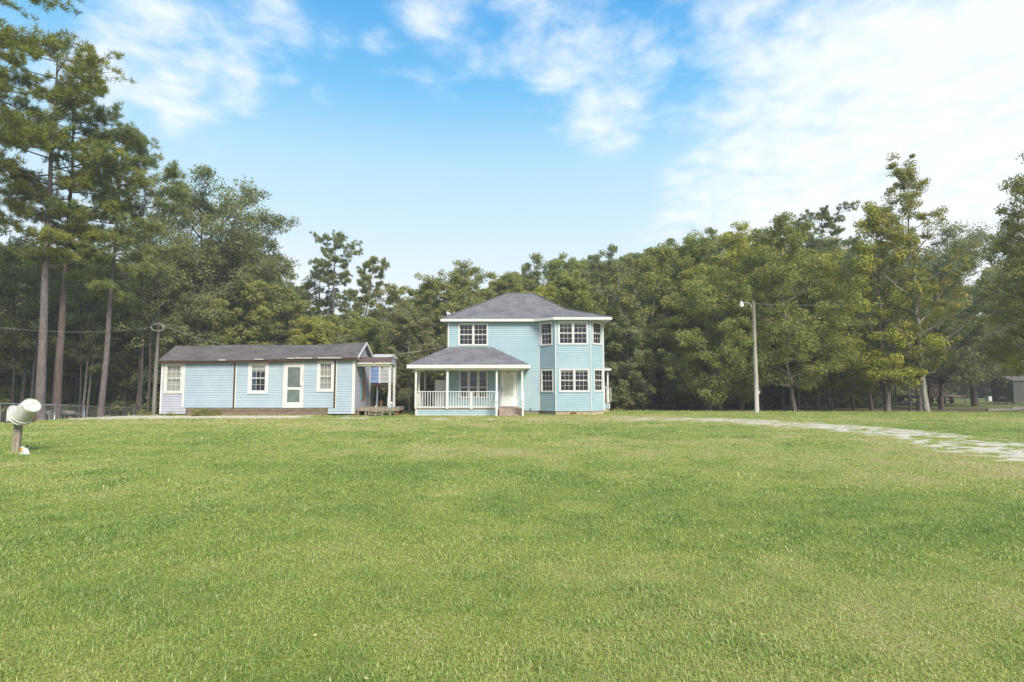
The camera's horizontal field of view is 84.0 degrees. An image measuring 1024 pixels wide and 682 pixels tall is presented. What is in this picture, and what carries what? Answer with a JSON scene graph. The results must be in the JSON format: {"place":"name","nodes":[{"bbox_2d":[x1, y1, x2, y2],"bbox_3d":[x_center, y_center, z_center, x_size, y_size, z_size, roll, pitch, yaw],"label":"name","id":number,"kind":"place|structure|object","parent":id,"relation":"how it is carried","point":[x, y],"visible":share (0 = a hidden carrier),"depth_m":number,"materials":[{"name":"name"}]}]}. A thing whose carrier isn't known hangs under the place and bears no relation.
{"place":"outdoors","nodes":[
{"label":"outdoors","id":0,"kind":"place"},
{"bbox_2d":[0,390,1023,681],"bbox_3d":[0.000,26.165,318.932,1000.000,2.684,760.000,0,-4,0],"label":"ground","id":1,"kind":"structure","parent":0,"point":[960,406],"depth_m":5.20,"materials":[{"name":"green plant"}]},
{"bbox_2d":[0,386,29,422],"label":"bush","id":2,"kind":"object","parent":1,"relation":"on","point":[5,400],"visible":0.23,"depth_m":40.15,"materials":[{"name":"green plant"}]},
{"bbox_2d":[0,264,38,404],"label":"young tree","id":3,"kind":"object","parent":1,"relation":"on","point":[3,301],"visible":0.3,"depth_m":37.46,"materials":[{"name":"green plant"}]},
{"bbox_2d":[6,405,35,452],"bbox_3d":[-12.346,2.276,14.294,0.433,1.334,0.619,0,-4,0],"label":"mailbox","id":4,"kind":"object","parent":1,"relation":"on","point":[17,437],"visible":0.44,"depth_m":14.02,"materials":[{"name":"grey wood"}]},
{"bbox_2d":[7,398,40,425],"bbox_3d":[-11.912,1.742,13.957,0.704,0.665,0.508,-1,-5,13],"label":"bucket","id":5,"kind":"object","parent":4,"relation":"on","point":[24,412],"visible":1,"depth_m":13.79,"materials":[{"name":"white plastic"}]},
{"bbox_2d":[0,280,52,375],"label":"broadleaf tree","id":6,"kind":"object","parent":1,"relation":"on","point":[18,370],"visible":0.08,"depth_m":48.40,"materials":[{"name":"green plant"}]},
{"bbox_2d":[0,259,71,402],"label":"young tree","id":7,"kind":"object","parent":1,"relation":"on","point":[24,378],"visible":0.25,"depth_m":38.45,"materials":[{"name":"green plant"}]},
{"bbox_2d":[4,277,72,398],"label":"young tree","id":8,"kind":"object","parent":1,"relation":"on","point":[35,327],"visible":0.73,"depth_m":36.69,"materials":[{"name":"green plant"}]},
{"bbox_2d":[0,225,78,368],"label":"broadleaf tree","id":9,"kind":"object","parent":1,"relation":"on","point":[11,259],"visible":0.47,"depth_m":37.92,"materials":[{"name":"green plant"}]},
{"bbox_2d":[0,282,79,385],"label":"young tree","id":10,"kind":"object","parent":1,"relation":"on","point":[32,300],"visible":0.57,"depth_m":36.80,"materials":[{"name":"green plant"}]},
{"bbox_2d":[7,394,88,419],"bbox_3d":[-32.452,4.816,40.033,4.350,2.409,3.936,0,-4,0],"label":"bush","id":11,"kind":"object","parent":1,"relation":"on","point":[48,407],"visible":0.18,"depth_m":39.65,"materials":[{"name":"green plant"}]},
{"bbox_2d":[0,0,100,176],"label":"pine tree","id":12,"kind":"object","parent":1,"relation":"on","point":[9,40],"visible":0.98,"depth_m":27.79,"materials":[{"name":"green plant"}]},
{"bbox_2d":[0,403,134,421],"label":"wire fence","id":13,"kind":"object","parent":1,"relation":"on","point":[83,412],"visible":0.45,"depth_m":29.91,"materials":[{"name":"metal"}]},
{"bbox_2d":[48,287,104,417],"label":"young tree","id":14,"kind":"object","parent":1,"relation":"on","point":[80,308],"visible":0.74,"depth_m":36.48,"materials":[{"name":"green plant"}]},
{"bbox_2d":[0,95,159,419],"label":"pine tree","id":15,"kind":"object","parent":1,"relation":"on","point":[68,270],"visible":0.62,"depth_m":31.86,"materials":[{"name":"green plant"}]},
{"bbox_2d":[0,28,163,420],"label":"pine tree","id":16,"kind":"object","parent":1,"relation":"on","point":[89,65],"visible":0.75,"depth_m":30.59,"materials":[{"name":"green plant"}]},
{"bbox_2d":[0,260,168,415],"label":"broadleaf tree","id":17,"kind":"object","parent":1,"relation":"on","point":[81,288],"visible":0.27,"depth_m":40.51,"materials":[{"name":"green plant"}]},
{"bbox_2d":[51,287,122,415],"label":"broadleaf tree","id":18,"kind":"object","parent":1,"relation":"on","point":[73,374],"visible":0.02,"depth_m":44.75,"materials":[{"name":"green plant"}]},
{"bbox_2d":[66,293,116,417],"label":"young tree","id":19,"kind":"object","parent":1,"relation":"on","point":[99,329],"visible":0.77,"depth_m":36.56,"materials":[{"name":"green plant"}]},
{"bbox_2d":[66,299,121,417],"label":"young tree","id":20,"kind":"object","parent":1,"relation":"on","point":[92,336],"visible":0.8,"depth_m":36.59,"materials":[{"name":"green plant"}]},
{"bbox_2d":[77,292,135,362],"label":"young tree","id":21,"kind":"object","parent":1,"relation":"on","point":[113,340],"visible":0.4,"depth_m":38.28,"materials":[{"name":"green plant"}]},
{"bbox_2d":[34,120,190,416],"bbox_3d":[-24.094,-3.764,33.430,8.125,18.744,7.301,0,-4,0],"label":"pine tree","id":22,"kind":"object","parent":1,"relation":"on","point":[103,286],"visible":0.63,"depth_m":33.76,"materials":[{"name":"green plant"}]},
{"bbox_2d":[85,387,159,417],"bbox_3d":[-27.689,4.568,41.570,4.488,3.209,5.883,-3,-5,35],"label":"bush","id":23,"kind":"object","parent":1,"relation":"on","point":[109,404],"visible":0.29,"depth_m":40.55,"materials":[{"name":"green plant"}]},
{"bbox_2d":[91,369,160,416],"bbox_3d":[-25.490,4.109,42.386,8.070,4.390,8.929,0,-4,4],"label":"bush","id":24,"kind":"object","parent":1,"relation":"on","point":[131,411],"visible":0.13,"depth_m":39.77,"materials":[{"name":"green plant"}]},
{"bbox_2d":[67,289,188,415],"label":"broadleaf tree","id":25,"kind":"object","parent":1,"relation":"on","point":[116,369],"visible":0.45,"depth_m":39.22,"materials":[{"name":"green plant"}]},
{"bbox_2d":[103,278,172,414],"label":"young tree","id":26,"kind":"object","parent":1,"relation":"on","point":[136,304],"visible":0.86,"depth_m":36.35,"materials":[{"name":"green plant"}]},
{"bbox_2d":[112,257,178,414],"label":"young tree","id":27,"kind":"object","parent":1,"relation":"on","point":[124,322],"visible":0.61,"depth_m":38.27,"materials":[{"name":"green plant"}]},
{"bbox_2d":[117,256,188,413],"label":"young tree","id":28,"kind":"object","parent":1,"relation":"on","point":[145,292],"visible":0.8,"depth_m":37.51,"materials":[{"name":"green plant"}]},
{"bbox_2d":[82,274,227,413],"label":"broadleaf tree","id":29,"kind":"object","parent":1,"relation":"on","point":[196,304],"visible":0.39,"depth_m":42.67,"materials":[{"name":"green plant"}]},
{"bbox_2d":[150,321,164,414],"bbox_3d":[-22.713,2.265,36.365,0.954,7.114,0.377,0,-4,0],"label":"utility pole","id":30,"kind":"object","parent":1,"relation":"on","point":[154,396],"visible":1,"depth_m":36.40,"materials":[{"name":"grey wood"}]},
{"bbox_2d":[125,258,191,411],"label":"young tree","id":31,"kind":"object","parent":1,"relation":"on","point":[182,330],"visible":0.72,"depth_m":37.92,"materials":[{"name":"green plant"}]},
{"bbox_2d":[74,163,300,317],"bbox_3d":[-26.190,-3.898,47.534,15.318,21.302,15.595,0,-4,0],"label":"broadleaf tree","id":32,"kind":"object","parent":1,"relation":"on","point":[230,207],"visible":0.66,"depth_m":46.47,"materials":[{"name":"green plant"}]},
{"bbox_2d":[160,223,300,344],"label":"broadleaf tree","id":33,"kind":"object","parent":1,"relation":"on","point":[276,279],"visible":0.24,"depth_m":48.63,"materials":[{"name":"green plant"}]},
{"bbox_2d":[192,279,311,345],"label":"broadleaf tree","id":34,"kind":"object","parent":1,"relation":"on","point":[236,334],"visible":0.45,"depth_m":46.03,"materials":[{"name":"green plant"}]},
{"bbox_2d":[230,284,325,344],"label":"broadleaf tree","id":35,"kind":"object","parent":1,"relation":"on","point":[313,308],"visible":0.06,"depth_m":51.30,"materials":[{"name":"green plant"}]},
{"bbox_2d":[158,342,404,415],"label":"single storey house","id":36,"kind":"structure","parent":1,"relation":"on","point":[272,380],"depth_m":31.52,"materials":[{"name":"blue wood"}]},
{"bbox_2d":[163,363,182,393],"bbox_3d":[-18.747,2.059,31.579,1.060,1.701,0.208,0,-4,0],"label":"window","id":37,"kind":"structure","parent":36,"relation":"in","point":[173,372],"depth_m":31.58,"materials":[{"name":"white paint"}]},
{"bbox_2d":[247,362,268,393],"bbox_3d":[-14.059,2.052,31.580,1.144,1.742,0.208,0,-4,0],"label":"window","id":38,"kind":"structure","parent":36,"relation":"in","point":[252,367],"depth_m":31.54,"materials":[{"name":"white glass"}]},
{"bbox_2d":[284,365,301,407],"bbox_3d":[-12.096,2.499,31.471,0.945,2.374,0.100,0,-4,0],"label":"door","id":39,"kind":"structure","parent":36,"relation":"in","point":[293,373],"depth_m":31.48,"materials":[{"name":"wood"}]},
{"bbox_2d":[316,361,333,391],"bbox_3d":[-10.334,1.956,31.587,0.963,1.715,0.208,0,-4,0],"label":"window","id":40,"kind":"structure","parent":36,"relation":"in","point":[325,369],"depth_m":31.57,"materials":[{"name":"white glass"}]},
{"bbox_2d":[288,282,322,315],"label":"pine tree","id":41,"kind":"object","parent":1,"relation":"on","point":[301,287],"visible":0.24,"depth_m":66.42,"materials":[{"name":"green plant"}]},
{"bbox_2d":[285,320,352,344],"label":"broadleaf tree","id":42,"kind":"object","parent":1,"relation":"on","point":[318,331],"visible":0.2,"depth_m":44.73,"materials":[{"name":"green plant"}]},
{"bbox_2d":[298,260,341,320],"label":"pine tree","id":43,"kind":"object","parent":1,"relation":"on","point":[311,283],"visible":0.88,"depth_m":62.38,"materials":[{"name":"green plant"}]},
{"bbox_2d":[292,316,351,344],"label":"broadleaf tree","id":44,"kind":"object","parent":1,"relation":"on","point":[315,320],"visible":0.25,"depth_m":45.42,"materials":[{"name":"green plant"}]},
{"bbox_2d":[308,230,362,322],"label":"pine tree","id":45,"kind":"object","parent":1,"relation":"on","point":[331,274],"visible":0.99,"depth_m":58.81,"materials":[{"name":"green plant"}]},
{"bbox_2d":[320,288,365,324],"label":"pine tree","id":46,"kind":"object","parent":1,"relation":"on","point":[350,294],"visible":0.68,"depth_m":65.62,"materials":[{"name":"green plant"}]},
{"bbox_2d":[328,310,366,342],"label":"broadleaf tree","id":47,"kind":"object","parent":1,"relation":"on","point":[351,321],"visible":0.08,"depth_m":51.41,"materials":[{"name":"green plant"}]},
{"bbox_2d":[323,334,374,386],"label":"broadleaf tree","id":48,"kind":"object","parent":1,"relation":"on","point":[340,338],"visible":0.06,"depth_m":44.75,"materials":[{"name":"green plant"}]},
{"bbox_2d":[356,256,390,316],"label":"pine tree","id":49,"kind":"object","parent":1,"relation":"on","point":[367,277],"visible":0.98,"depth_m":56.27,"materials":[{"name":"green plant"}]},
{"bbox_2d":[351,316,405,400],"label":"broadleaf tree","id":50,"kind":"object","parent":1,"relation":"on","point":[371,330],"visible":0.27,"depth_m":43.66,"materials":[{"name":"green plant"}]},
{"bbox_2d":[371,354,397,411],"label":"raised shed","id":51,"kind":"structure","parent":1,"relation":"on","point":[379,376],"depth_m":35.54,"materials":[{"name":"white wood"}]},
{"bbox_2d":[363,283,415,347],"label":"broadleaf tree","id":52,"kind":"object","parent":1,"relation":"on","point":[394,298],"visible":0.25,"depth_m":57.47,"materials":[{"name":"green plant"}]},
{"bbox_2d":[373,306,443,410],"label":"broadleaf tree","id":53,"kind":"object","parent":1,"relation":"on","point":[405,321],"visible":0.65,"depth_m":42.42,"materials":[{"name":"olive green leaves"},{"name":"grey bark"}]},
{"bbox_2d":[396,303,447,385],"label":"broadleaf tree","id":54,"kind":"object","parent":1,"relation":"on","point":[427,308],"visible":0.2,"depth_m":49.99,"materials":[{"name":"green plant"}]},
{"bbox_2d":[397,272,459,399],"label":"broadleaf tree","id":55,"kind":"object","parent":1,"relation":"on","point":[432,289],"visible":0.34,"depth_m":51.27,"materials":[{"name":"green plant"}]},
{"bbox_2d":[392,290,468,379],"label":"broadleaf tree","id":56,"kind":"object","parent":1,"relation":"on","point":[461,303],"visible":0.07,"depth_m":51.78,"materials":[{"name":"green plant"}]},
{"bbox_2d":[432,259,498,348],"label":"broadleaf tree","id":57,"kind":"object","parent":1,"relation":"on","point":[461,283],"visible":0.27,"depth_m":54.67,"materials":[{"name":"green plant"}]},
{"bbox_2d":[478,271,530,300],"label":"broadleaf tree","id":58,"kind":"object","parent":1,"relation":"on","point":[506,284],"visible":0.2,"depth_m":57.85,"materials":[{"name":"green plant"}]},
{"bbox_2d":[407,292,611,415],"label":"two storey house","id":59,"kind":"structure","parent":1,"relation":"on","point":[514,354],"depth_m":33.43,"materials":[{"name":"blue wood"}]},
{"bbox_2d":[435,380,445,405],"bbox_3d":[-4.246,3.164,34.298,0.740,1.618,0.760,0,-4,0],"label":"chair","id":60,"kind":"object","parent":59,"relation":"on","point":[440,385],"visible":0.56,"depth_m":33.97,"materials":[{"name":"metal"}]},
{"bbox_2d":[458,323,487,345],"bbox_3d":[-2.301,-0.387,33.725,1.790,1.339,0.110,0,-4,0],"label":"window","id":61,"kind":"structure","parent":59,"relation":"in","point":[473,324],"depth_m":33.72,"materials":[{"name":"white glass"}]},
{"bbox_2d":[459,370,487,397],"bbox_3d":[-2.271,2.517,33.526,1.731,1.703,0.160,0,-4,0],"label":"window","id":62,"kind":"structure","parent":59,"relation":"in","point":[468,387],"depth_m":33.50,"materials":[{"name":"white wood"}]},
{"bbox_2d":[499,372,518,407],"bbox_3d":[-0.180,2.857,33.439,1.137,2.086,0.160,0,-4,0],"label":"door","id":63,"kind":"structure","parent":59,"relation":"in","point":[508,379],"depth_m":33.47,"materials":[{"name":"white wood"}]},
{"bbox_2d":[558,321,587,344],"bbox_3d":[3.522,-0.462,32.904,1.745,1.364,0.160,0,-4,0],"label":"window","id":64,"kind":"structure","parent":59,"relation":"in","point":[572,323],"depth_m":32.88,"materials":[{"name":"white wood"}]},
{"bbox_2d":[559,369,589,391],"bbox_3d":[3.572,2.261,32.693,1.760,1.332,0.160,0,-4,0],"label":"window","id":65,"kind":"structure","parent":59,"relation":"in","point":[574,380],"depth_m":32.66,"materials":[{"name":"white wood"}]},
{"bbox_2d":[0,346,1023,397],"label":"woods","id":66,"kind":"object","parent":1,"relation":"on","point":[984,390],"depth_m":98.75,"materials":[{"name":"green plant"}]},
{"bbox_2d":[507,252,577,306],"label":"broadleaf tree","id":67,"kind":"object","parent":1,"relation":"on","point":[554,265],"visible":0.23,"depth_m":59.88,"materials":[{"name":"green plant"}]},
{"bbox_2d":[521,285,567,306],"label":"broadleaf tree","id":68,"kind":"object","parent":1,"relation":"on","point":[547,292],"visible":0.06,"depth_m":50.29,"materials":[{"name":"green plant"}]},
{"bbox_2d":[541,269,608,311],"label":"broadleaf tree","id":69,"kind":"object","parent":1,"relation":"on","point":[556,283],"visible":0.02,"depth_m":53.07,"materials":[{"name":"green plant"}]},
{"bbox_2d":[545,269,624,372],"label":"broadleaf tree","id":70,"kind":"object","parent":1,"relation":"on","point":[569,287],"visible":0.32,"depth_m":45.69,"materials":[{"name":"green plant"}]},
{"bbox_2d":[570,243,644,379],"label":"broadleaf tree","id":71,"kind":"object","parent":1,"relation":"on","point":[596,265],"visible":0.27,"depth_m":55.63,"materials":[{"name":"green plant"}]},
{"bbox_2d":[594,261,647,408],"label":"young tree","id":72,"kind":"object","parent":1,"relation":"on","point":[632,304],"visible":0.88,"depth_m":43.12,"materials":[{"name":"green plant"}]},
{"bbox_2d":[604,381,638,410],"bbox_3d":[7.342,4.316,42.869,5.401,2.990,4.886,2,-5,-28],"label":"bush","id":73,"kind":"object","parent":1,"relation":"on","point":[632,392],"visible":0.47,"depth_m":41.55,"materials":[{"name":"green plant"}]},
{"bbox_2d":[604,369,660,410],"bbox_3d":[8.243,4.079,44.283,6.950,3.935,6.670,3,-5,-36],"label":"bush","id":74,"kind":"object","parent":1,"relation":"on","point":[645,407],"visible":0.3,"depth_m":43.17,"materials":[{"name":"green plant"}]},
{"bbox_2d":[604,317,663,409],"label":"broadleaf tree","id":75,"kind":"object","parent":1,"relation":"on","point":[625,331],"visible":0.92,"depth_m":42.31,"materials":[{"name":"green plant"}]},
{"bbox_2d":[610,246,698,298],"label":"broadleaf tree","id":76,"kind":"object","parent":1,"relation":"on","point":[649,251],"visible":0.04,"depth_m":61.23,"materials":[{"name":"green plant"}]},
{"bbox_2d":[604,243,709,410],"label":"broadleaf tree","id":77,"kind":"object","parent":1,"relation":"on","point":[645,276],"visible":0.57,"depth_m":45.12,"materials":[{"name":"green plant"}]},
{"bbox_2d":[623,284,703,410],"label":"broadleaf tree","id":78,"kind":"object","parent":1,"relation":"on","point":[648,300],"visible":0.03,"depth_m":48.97,"materials":[{"name":"green plant"}]},
{"bbox_2d":[648,227,745,410],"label":"broadleaf tree","id":79,"kind":"object","parent":1,"relation":"on","point":[704,246],"visible":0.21,"depth_m":47.39,"materials":[{"name":"green plant"}]},
{"bbox_2d":[678,383,726,408],"bbox_3d":[18.569,5.210,55.845,5.019,3.072,5.548,0,-4,4],"label":"bush","id":80,"kind":"object","parent":1,"relation":"on","point":[689,401],"visible":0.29,"depth_m":54.87,"materials":[{"name":"green plant"}]},
{"bbox_2d":[657,265,757,410],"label":"broadleaf tree","id":81,"kind":"object","parent":1,"relation":"on","point":[679,310],"visible":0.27,"depth_m":44.96,"materials":[{"name":"green plant"}]},
{"bbox_2d":[698,234,730,266],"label":"broadleaf tree","id":82,"kind":"object","parent":1,"relation":"on","point":[715,241],"visible":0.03,"depth_m":76.10,"materials":[{"name":"green plant"}]},
{"bbox_2d":[657,264,800,410],"bbox_3d":[14.842,-0.227,39.751,8.734,11.004,10.043,0,-4,0],"label":"broadleaf tree","id":83,"kind":"object","parent":1,"relation":"on","point":[711,392],"visible":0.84,"depth_m":38.94,"materials":[{"name":"green plant"}]},
{"bbox_2d":[695,220,775,410],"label":"broadleaf tree","id":84,"kind":"object","parent":1,"relation":"on","point":[727,240],"visible":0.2,"depth_m":45.47,"materials":[{"name":"green plant"}]},
{"bbox_2d":[739,300,759,412],"bbox_3d":[14.611,1.038,35.002,1.106,7.128,0.315,0,-4,0],"label":"street lamp","id":85,"kind":"object","parent":1,"relation":"on","point":[756,391],"visible":0.94,"depth_m":34.93,"materials":[{"name":"grey wood"}]},
{"bbox_2d":[688,247,824,410],"bbox_3d":[19.853,-0.959,45.674,9.685,13.947,10.543,2,-5,-19],"label":"broadleaf tree","id":86,"kind":"object","parent":1,"relation":"on","point":[743,274],"visible":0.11,"depth_m":43.98,"materials":[{"name":"green plant"}]},
{"bbox_2d":[752,380,794,407],"bbox_3d":[26.723,5.462,58.362,4.784,2.928,5.288,4,-6,-39],"label":"bush","id":87,"kind":"object","parent":1,"relation":"on","point":[786,393],"visible":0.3,"depth_m":56.65,"materials":[{"name":"green plant"}]},
{"bbox_2d":[703,211,879,410],"bbox_3d":[18.633,-1.875,38.334,10.149,13.751,9.593,-2,-5,29],"label":"broadleaf tree","id":88,"kind":"object","parent":1,"relation":"on","point":[805,374],"visible":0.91,"depth_m":37.16,"materials":[{"name":"green plant"}]},
{"bbox_2d":[777,382,841,407],"bbox_3d":[30.089,5.245,57.805,6.702,3.295,6.057,4,-6,-43],"label":"bush","id":89,"kind":"object","parent":1,"relation":"on","point":[822,400],"visible":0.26,"depth_m":56.44,"materials":[{"name":"green plant"}]},
{"bbox_2d":[782,200,860,376],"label":"pine tree","id":90,"kind":"object","parent":1,"relation":"on","point":[831,225],"visible":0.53,"depth_m":58.24,"materials":[{"name":"green plant"}]},
{"bbox_2d":[771,287,873,410],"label":"broadleaf tree","id":91,"kind":"object","parent":1,"relation":"on","point":[817,398],"visible":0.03,"depth_m":49.20,"materials":[{"name":"green plant"}]},
{"bbox_2d":[780,249,889,410],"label":"broadleaf tree","id":92,"kind":"object","parent":1,"relation":"on","point":[836,383],"visible":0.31,"depth_m":42.18,"materials":[{"name":"green plant"}]},
{"bbox_2d":[821,388,868,407],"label":"bush","id":93,"kind":"object","parent":1,"relation":"on","point":[847,399],"visible":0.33,"depth_m":55.74,"materials":[{"name":"green plant"}]},
{"bbox_2d":[823,236,910,276],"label":"broadleaf tree","id":94,"kind":"object","parent":1,"relation":"on","point":[828,239],"visible":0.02,"depth_m":79.67,"materials":[{"name":"green plant"}]},
{"bbox_2d":[805,200,952,411],"bbox_3d":[24.649,-2.311,38.158,7.923,14.618,7.408,1,-5,-12],"label":"broadleaf tree","id":95,"kind":"object","parent":1,"relation":"on","point":[892,362],"visible":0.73,"depth_m":37.35,"materials":[{"name":"green plant"}]},
{"bbox_2d":[835,277,939,409],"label":"broadleaf tree","id":96,"kind":"object","parent":1,"relation":"on","point":[876,343],"visible":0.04,"depth_m":48.75,"materials":[{"name":"green plant"}]},
{"bbox_2d":[830,151,1000,411],"bbox_3d":[26.276,-3.830,37.055,7.826,17.348,7.449,3,-5,-35],"label":"broadleaf tree","id":97,"kind":"object","parent":1,"relation":"on","point":[908,173],"visible":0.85,"depth_m":36.76,"materials":[{"name":"green plant"}]},
{"bbox_2d":[890,246,1016,409],"bbox_3d":[39.147,-1.175,52.440,10.771,15.374,10.899,-2,-5,28],"label":"broadleaf tree","id":98,"kind":"object","parent":1,"relation":"on","point":[955,370],"visible":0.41,"depth_m":50.61,"materials":[{"name":"green plant"}]},
{"bbox_2d":[885,220,1023,405],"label":"broadleaf tree","id":99,"kind":"object","parent":1,"relation":"on","point":[964,242],"visible":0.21,"depth_m":58.40,"materials":[{"name":"green plant"}]},
{"bbox_2d":[974,214,1023,376],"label":"broadleaf tree","id":100,"kind":"object","parent":1,"relation":"on","point":[1012,357],"visible":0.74,"depth_m":37.01,"materials":[{"name":"green plant"}]},
{"bbox_2d":[976,151,1023,329],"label":"broadleaf tree","id":101,"kind":"object","parent":1,"relation":"on","point":[1017,188],"visible":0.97,"depth_m":35.18,"materials":[{"name":"green plant"}]},
{"bbox_2d":[991,376,1023,403],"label":"garden shed","id":102,"kind":"structure","parent":1,"relation":"on","point":[1017,388],"depth_m":66.44,"materials":[{"name":"grey metal"}]},
{"bbox_2d":[0,0,1023,316],"label":"sky","id":103,"kind":"structure","parent":0,"point":[428,134],"materials":[{"name":"blue"}]},
{"bbox_2d":[46,415,1023,465],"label":"driveway","id":104,"kind":"structure","parent":0,"point":[898,435],"depth_m":22.51,"materials":[{"name":"beige gravel"}]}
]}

